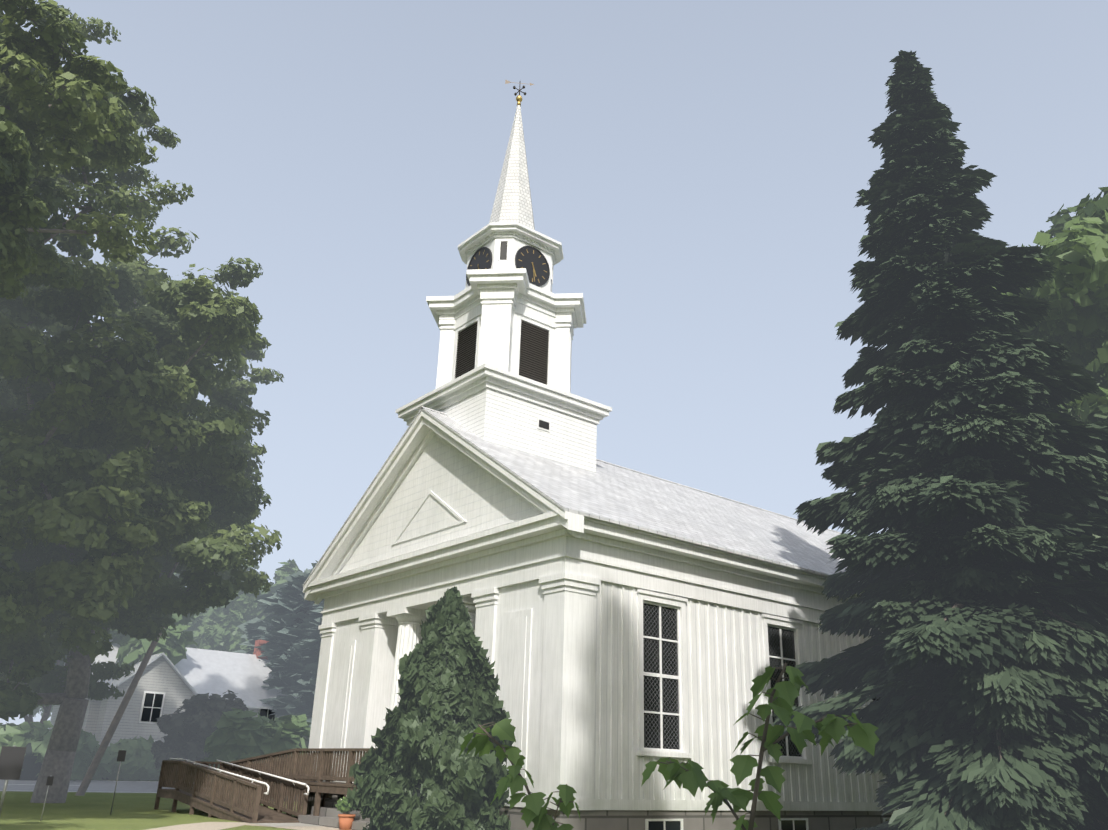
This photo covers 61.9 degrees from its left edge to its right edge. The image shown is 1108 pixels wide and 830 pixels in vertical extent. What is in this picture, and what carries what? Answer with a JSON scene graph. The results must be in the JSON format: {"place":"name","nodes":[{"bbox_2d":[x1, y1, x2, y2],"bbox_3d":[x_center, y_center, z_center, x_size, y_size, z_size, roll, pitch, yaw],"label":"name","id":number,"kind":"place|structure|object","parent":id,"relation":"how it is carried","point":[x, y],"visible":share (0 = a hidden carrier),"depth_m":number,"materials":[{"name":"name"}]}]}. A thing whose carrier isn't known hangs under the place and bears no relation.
{"place":"outdoors","nodes":[
{"label":"outdoors","id":0,"kind":"place"},
{"bbox_2d":[21,737,114,779],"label":"bush","id":1,"kind":"object","parent":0,"point":[105,770],"depth_m":44.56,"materials":[{"name":"green plant"}]},
{"bbox_2d":[0,0,194,306],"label":"locust tree","id":2,"kind":"object","parent":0,"point":[95,108],"depth_m":16.84,"materials":[{"name":"green plant"}]},
{"bbox_2d":[0,780,210,792],"bbox_3d":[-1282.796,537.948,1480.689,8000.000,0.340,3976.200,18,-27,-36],"label":"road","id":3,"kind":"structure","parent":0,"point":[104,786],"depth_m":40.59,"materials":[{"name":"grey asphalt"}]},
{"bbox_2d":[0,725,99,780],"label":"bush","id":4,"kind":"object","parent":3,"relation":"on","point":[86,746],"depth_m":42.42,"materials":[{"name":"green plant"}]},
{"bbox_2d":[102,735,160,780],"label":"bush","id":5,"kind":"object","parent":3,"relation":"on","point":[138,764],"depth_m":45.70,"materials":[{"name":"green plant"}]},
{"bbox_2d":[150,690,251,787],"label":"bush","id":6,"kind":"object","parent":3,"relation":"on","point":[190,729],"depth_m":43.22,"materials":[{"name":"green plant"}]},
{"bbox_2d":[24,613,197,730],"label":"tree","id":7,"kind":"object","parent":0,"point":[131,650],"depth_m":51.81,"materials":[{"name":"green plant"}]},
{"bbox_2d":[0,791,301,829],"bbox_3d":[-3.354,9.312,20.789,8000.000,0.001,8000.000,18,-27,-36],"label":"ground","id":8,"kind":"structure","parent":0,"point":[92,811],"depth_m":22.81,"materials":[{"name":"green plant"}]},
{"bbox_2d":[0,745,26,815],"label":"sign board","id":9,"kind":"object","parent":8,"relation":"on","point":[11,761],"visible":1,"depth_m":17.87,"materials":[{"name":"silver metal"}]},
{"bbox_2d":[0,720,53,737],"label":"tree","id":10,"kind":"object","parent":8,"relation":"on","point":[44,727],"visible":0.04,"depth_m":45.55,"materials":[{"name":"green plant"}]},
{"bbox_2d":[21,705,53,718],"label":"tree","id":11,"kind":"object","parent":8,"relation":"on","point":[36,710],"visible":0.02,"depth_m":81.71,"materials":[{"name":"green plant"}]},
{"bbox_2d":[40,775,53,820],"bbox_3d":[-10.777,8.179,19.582,0.120,1.002,0.113,12,-23,-24],"label":"marker stake","id":12,"kind":"object","parent":8,"relation":"on","point":[50,778],"visible":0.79,"depth_m":19.66,"materials":[{"name":"silver metal"}]},
{"bbox_2d":[110,750,126,814],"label":"sign","id":13,"kind":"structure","parent":8,"relation":"on","point":[121,755],"depth_m":22.97,"materials":[{"name":"black metal"}]},
{"bbox_2d":[75,627,164,795],"bbox_3d":[-15.968,10.503,36.275,3.613,8.766,0.489,13,-24,-27],"label":"trunk","id":14,"kind":"object","parent":8,"relation":"on","point":[93,766],"visible":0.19,"depth_m":35.25,"materials":[{"name":"brown wood"}]},
{"bbox_2d":[0,226,283,802],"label":"locust tree","id":15,"kind":"object","parent":8,"relation":"on","point":[199,528],"depth_m":25.43,"materials":[{"name":"green plant"}]},
{"bbox_2d":[173,555,258,650],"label":"tree","id":16,"kind":"object","parent":8,"relation":"on","point":[200,624],"visible":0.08,"depth_m":86.28,"materials":[{"name":"green plant"}]},
{"bbox_2d":[145,822,339,829],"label":"footpath","id":17,"kind":"structure","parent":8,"relation":"on","point":[221,825],"depth_m":19.87,"materials":[{"name":"concrete"}]},
{"bbox_2d":[338,814,355,829],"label":"flower pot","id":18,"kind":"object","parent":17,"relation":"on","point":[346,821],"visible":0.96,"depth_m":19.60,"materials":[{"name":"ceramic"}]},
{"bbox_2d":[335,795,355,813],"bbox_3d":[-4.422,8.386,19.837,0.487,0.417,0.493,-11,-25,30],"label":"pot plant","id":19,"kind":"object","parent":18,"relation":"on","point":[344,805],"depth_m":19.74,"materials":[{"name":"green plant"}]},
{"bbox_2d":[174,559,317,652],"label":"tree","id":20,"kind":"object","parent":8,"relation":"on","point":[242,604],"depth_m":84.35,"materials":[{"name":"green plant"}]},
{"bbox_2d":[201,708,310,800],"bbox_3d":[-11.256,13.414,35.837,5.395,3.742,4.119,18,-27,-36],"label":"bush","id":21,"kind":"object","parent":8,"relation":"on","point":[238,734],"depth_m":34.83,"materials":[{"name":"green plant"}]},
{"bbox_2d":[227,582,287,653],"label":"pine","id":22,"kind":"object","parent":8,"relation":"on","point":[252,628],"visible":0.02,"depth_m":64.73,"materials":[{"name":"green plant"}]},
{"bbox_2d":[225,572,293,651],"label":"tree","id":23,"kind":"object","parent":8,"relation":"on","point":[235,645],"visible":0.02,"depth_m":86.66,"materials":[{"name":"green plant"}]},
{"bbox_2d":[154,748,375,822],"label":"access ramp","id":24,"kind":"structure","parent":8,"relation":"on","point":[241,790],"depth_m":22.71,"materials":[{"name":"brown wood"}]},
{"bbox_2d":[254,568,324,696],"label":"pine","id":25,"kind":"object","parent":8,"relation":"on","point":[282,636],"depth_m":57.37,"materials":[{"name":"green plant"}]},
{"bbox_2d":[259,605,323,726],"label":"pine","id":26,"kind":"object","parent":8,"relation":"on","point":[306,678],"visible":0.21,"depth_m":54.45,"materials":[{"name":"green plant"}]},
{"bbox_2d":[346,586,513,829],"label":"conical evergreen shrub","id":27,"kind":"object","parent":8,"relation":"on","point":[419,736],"depth_m":15.93,"materials":[{"name":"green plant"}]},
{"bbox_2d":[459,719,580,829],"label":"maple sapling","id":28,"kind":"object","parent":8,"relation":"on","point":[533,810],"visible":1,"depth_m":4.83,"materials":[{"name":"green plant"}]},
{"bbox_2d":[298,793,892,829],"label":"stone foundation","id":29,"kind":"object","parent":8,"relation":"on","point":[635,819],"visible":0.21,"depth_m":19.75,"materials":[{"name":"grey stone"}]},
{"bbox_2d":[303,80,898,810],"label":"church trim","id":30,"kind":"structure","parent":8,"relation":"on","point":[569,562],"depth_m":22.19,"materials":[{"name":"white wood"}]},
{"bbox_2d":[641,663,879,829],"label":"maple sapling","id":31,"kind":"object","parent":8,"relation":"on","point":[690,776],"visible":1,"depth_m":4.39,"materials":[{"name":"green plant"}]},
{"bbox_2d":[49,639,300,745],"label":"house","id":32,"kind":"structure","parent":0,"point":[165,685],"depth_m":49.65,"materials":[{"name":"wood"}]},
{"bbox_2d":[0,0,1107,728],"label":"sky","id":33,"kind":"structure","parent":0,"point":[697,168],"materials":[{"name":"blue"}]},
{"bbox_2d":[321,237,887,801],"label":"church walls","id":34,"kind":"structure","parent":0,"point":[477,497],"depth_m":21.76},
{"bbox_2d":[303,105,846,586],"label":"roof","id":35,"kind":"structure","parent":34,"relation":"on","point":[629,497],"depth_m":24.29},
{"bbox_2d":[643,600,889,829],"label":"church windows","id":36,"kind":"structure","parent":34,"relation":"in","point":[662,685],"depth_m":19.96,"materials":[{"name":"glass"}]},
{"bbox_2d":[771,50,1107,829],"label":"tall spruce","id":37,"kind":"object","parent":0,"point":[1049,780],"depth_m":16.54,"materials":[{"name":"green plant"}]},
{"bbox_2d":[993,187,1107,603],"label":"maple tree","id":38,"kind":"object","parent":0,"point":[1076,248],"depth_m":21.43,"materials":[{"name":"green plant"}]}
]}

